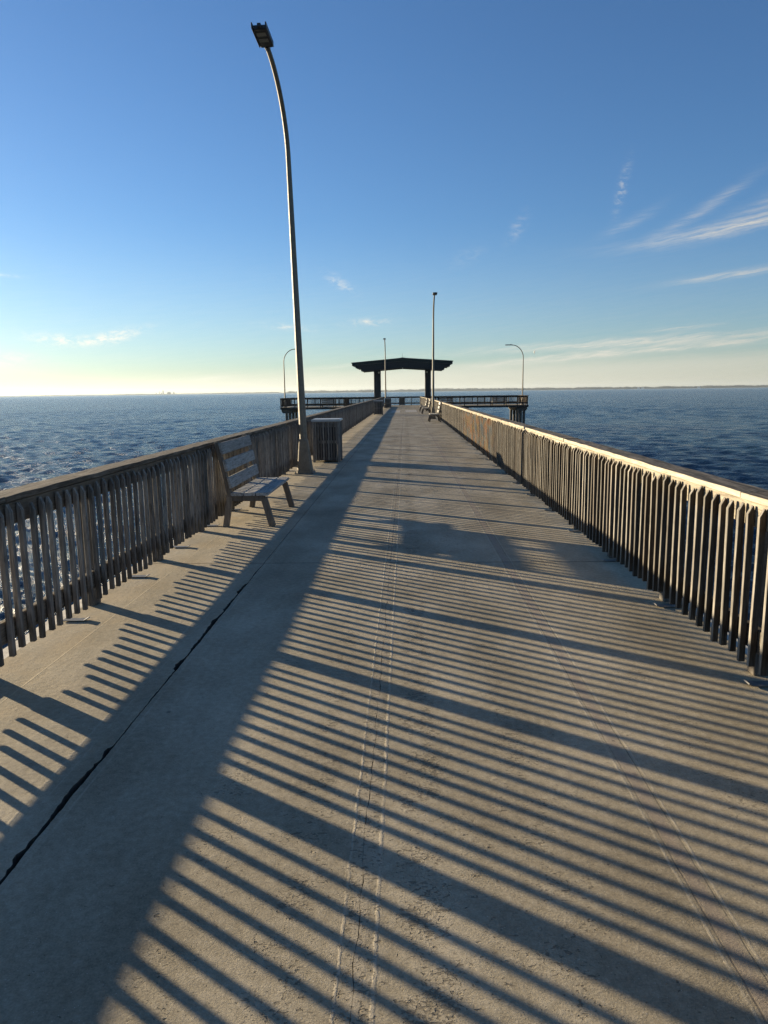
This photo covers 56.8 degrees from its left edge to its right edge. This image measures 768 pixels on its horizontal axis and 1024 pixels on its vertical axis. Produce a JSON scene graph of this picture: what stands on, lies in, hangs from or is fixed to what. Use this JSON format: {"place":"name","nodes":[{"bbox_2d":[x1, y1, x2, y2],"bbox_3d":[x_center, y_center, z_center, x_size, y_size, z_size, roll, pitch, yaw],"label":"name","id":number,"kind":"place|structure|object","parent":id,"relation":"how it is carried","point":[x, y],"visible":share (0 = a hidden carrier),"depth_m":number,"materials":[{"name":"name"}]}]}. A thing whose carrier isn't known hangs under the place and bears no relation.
{"place":"outdoors","nodes":[
{"label":"outdoors","id":0,"kind":"place"},
{"bbox_2d":[0,392,279,396],"bbox_3d":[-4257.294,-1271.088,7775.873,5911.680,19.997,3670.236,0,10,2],"label":"shore","id":1,"kind":"structure","parent":0,"point":[155,394],"depth_m":8668.59,"materials":[{"name":"grey"}]},
{"bbox_2d":[0,406,767,1023],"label":"deck","id":2,"kind":"structure","parent":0,"point":[404,714],"depth_m":3.17,"materials":[{"name":"concrete"}]},
{"bbox_2d":[0,397,383,666],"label":"railing","id":3,"kind":"object","parent":2,"relation":"on","point":[273,447],"visible":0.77,"depth_m":6.08,"materials":[{"name":"brown wood"}]},
{"bbox_2d":[214,434,294,526],"bbox_3d":[-1.768,-0.486,9.956,0.746,1.114,1.710,0,10,2],"label":"bench","id":4,"kind":"object","parent":2,"relation":"on","point":[254,490],"visible":1,"depth_m":9.46,"materials":[{"name":"grey wood"}]},
{"bbox_2d":[251,21,315,473],"bbox_3d":[-1.869,-4.437,13.499,0.410,7.704,2.740,-2,10,2],"label":"street lamp","id":5,"kind":"object","parent":2,"relation":"on","point":[263,36],"visible":1,"depth_m":14.57,"materials":[{"name":"grey metal"}]},
{"bbox_2d":[311,418,342,461],"bbox_3d":[-1.418,-1.812,17.859,0.724,1.060,0.720,0,10,2],"label":"trash bin","id":6,"kind":"object","parent":2,"relation":"on","point":[326,437],"visible":1,"depth_m":17.55,"materials":[{"name":"grey wood"}]},
{"bbox_2d":[3,533,747,658],"bbox_3d":[0.953,-4.676,38.753,5.140,0.308,90.000,0,10,2],"label":"deck edge","id":7,"kind":"object","parent":2,"relation":"attached to","point":[6,651],"depth_m":5.31,"materials":[{"name":"concrete"}]},
{"bbox_2d":[374,400,382,414],"bbox_3d":[-0.428,-7.861,53.475,0.724,1.060,0.720,0,10,2],"label":"trash bin","id":8,"kind":"object","parent":2,"relation":"on","point":[378,406],"visible":1,"depth_m":53.16,"materials":[{"name":"brown wood"}]},
{"bbox_2d":[383,338,385,407],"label":"street lamp","id":9,"kind":"object","parent":2,"relation":"on","point":[384,339],"visible":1,"depth_m":74.81,"materials":[{"name":"grey metal"}]},
{"bbox_2d":[385,398,390,407],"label":"trash bin","id":10,"kind":"object","parent":2,"relation":"on","point":[387,402],"visible":0.98,"depth_m":75.05,"materials":[{"name":"brown wood"}]},
{"bbox_2d":[419,398,427,410],"bbox_3d":[3.427,-9.286,61.499,0.746,1.114,1.710,0,10,2],"label":"bench","id":11,"kind":"object","parent":2,"relation":"on","point":[425,405],"visible":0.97,"depth_m":60.70,"materials":[{"name":"grey wood"}]},
{"bbox_2d":[421,399,430,413],"bbox_3d":[3.265,-8.148,54.797,0.746,1.114,1.710,0,10,2],"label":"bench","id":12,"kind":"object","parent":2,"relation":"on","point":[428,407],"visible":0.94,"depth_m":54.03,"materials":[{"name":"grey wood"}]},
{"bbox_2d":[431,292,436,418],"bbox_3d":[2.976,-9.198,42.369,0.410,7.324,2.660,0,10,2],"label":"street lamp","id":13,"kind":"object","parent":2,"relation":"on","point":[433,407],"visible":0.85,"depth_m":43.47,"materials":[{"name":"grey metal"}]},
{"bbox_2d":[428,402,441,421],"bbox_3d":[2.890,-5.705,40.407,0.746,1.114,1.710,0,10,2],"label":"bench","id":14,"kind":"object","parent":2,"relation":"on","point":[435,414],"visible":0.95,"depth_m":39.65,"materials":[{"name":"grey wood"}]},
{"bbox_2d":[420,397,767,686],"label":"railing","id":15,"kind":"object","parent":2,"relation":"on","point":[594,493],"visible":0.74,"depth_m":5.68,"materials":[{"name":"brown wood"}]},
{"bbox_2d":[0,387,767,648],"bbox_3d":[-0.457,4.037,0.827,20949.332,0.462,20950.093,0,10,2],"label":"water","id":16,"kind":"structure","parent":0,"point":[721,432],"depth_m":85.71,"materials":[{"name":"blue liquid"}]},
{"bbox_2d":[282,410,297,420],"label":"pile bent","id":17,"kind":"object","parent":16,"relation":"in","point":[294,415],"visible":0.43,"depth_m":84.55,"materials":[{"name":"concrete"}]},
{"bbox_2d":[508,407,526,423],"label":"pile bent","id":18,"kind":"object","parent":16,"relation":"in","point":[520,414],"visible":0.46,"depth_m":83.76,"materials":[{"name":"concrete"}]},
{"bbox_2d":[0,0,767,395],"label":"sky","id":19,"kind":"structure","parent":0,"point":[581,185],"materials":[{"name":"blue"}]},
{"bbox_2d":[280,404,528,408],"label":"pier head deck","id":20,"kind":"structure","parent":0,"point":[462,405],"depth_m":83.43,"materials":[{"name":"concrete"}]},
{"bbox_2d":[283,349,294,406],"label":"street lamp","id":21,"kind":"object","parent":20,"relation":"on","point":[284,378],"visible":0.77,"depth_m":83.90,"materials":[{"name":"grey metal"}]},
{"bbox_2d":[322,397,336,406],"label":"bench","id":22,"kind":"object","parent":20,"relation":"on","point":[329,401],"visible":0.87,"depth_m":83.81,"materials":[{"name":"brown wood"}]},
{"bbox_2d":[281,397,380,407],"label":"railing","id":23,"kind":"object","parent":20,"relation":"on","point":[320,404],"visible":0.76,"depth_m":83.37,"materials":[{"name":"brown wood"}]},
{"bbox_2d":[351,353,452,397],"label":"pavilion","id":24,"kind":"structure","parent":20,"relation":"on","point":[376,367],"depth_m":80.53,"materials":[{"name":"paint"}]},
{"bbox_2d":[400,398,404,404],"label":"trash bin","id":25,"kind":"object","parent":20,"relation":"on","point":[402,401],"visible":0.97,"depth_m":88.86,"materials":[{"name":"brown wood"}]},
{"bbox_2d":[280,406,527,409],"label":"pier head underside","id":26,"kind":"object","parent":20,"relation":"attached to","point":[465,407],"visible":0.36,"depth_m":82.91,"materials":[{"name":"concrete"}]},
{"bbox_2d":[280,395,528,407],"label":"railing","id":27,"kind":"object","parent":20,"relation":"on","point":[413,399],"visible":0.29,"depth_m":89.60,"materials":[{"name":"brown wood"}]},
{"bbox_2d":[426,395,527,405],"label":"railing","id":28,"kind":"object","parent":20,"relation":"on","point":[482,400],"visible":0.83,"depth_m":82.79,"materials":[{"name":"brown wood"}]},
{"bbox_2d":[493,395,506,404],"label":"bench","id":29,"kind":"object","parent":20,"relation":"on","point":[496,399],"visible":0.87,"depth_m":83.18,"materials":[{"name":"brown wood"}]},
{"bbox_2d":[506,344,523,404],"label":"street lamp","id":30,"kind":"object","parent":20,"relation":"on","point":[522,372],"visible":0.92,"depth_m":82.94,"materials":[{"name":"grey metal"}]},
{"bbox_2d":[285,385,767,392],"bbox_3d":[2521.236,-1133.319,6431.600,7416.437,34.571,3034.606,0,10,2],"label":"shore","id":31,"kind":"structure","parent":0,"point":[545,388],"depth_m":7363.51,"materials":[{"name":"grey"}]}
]}

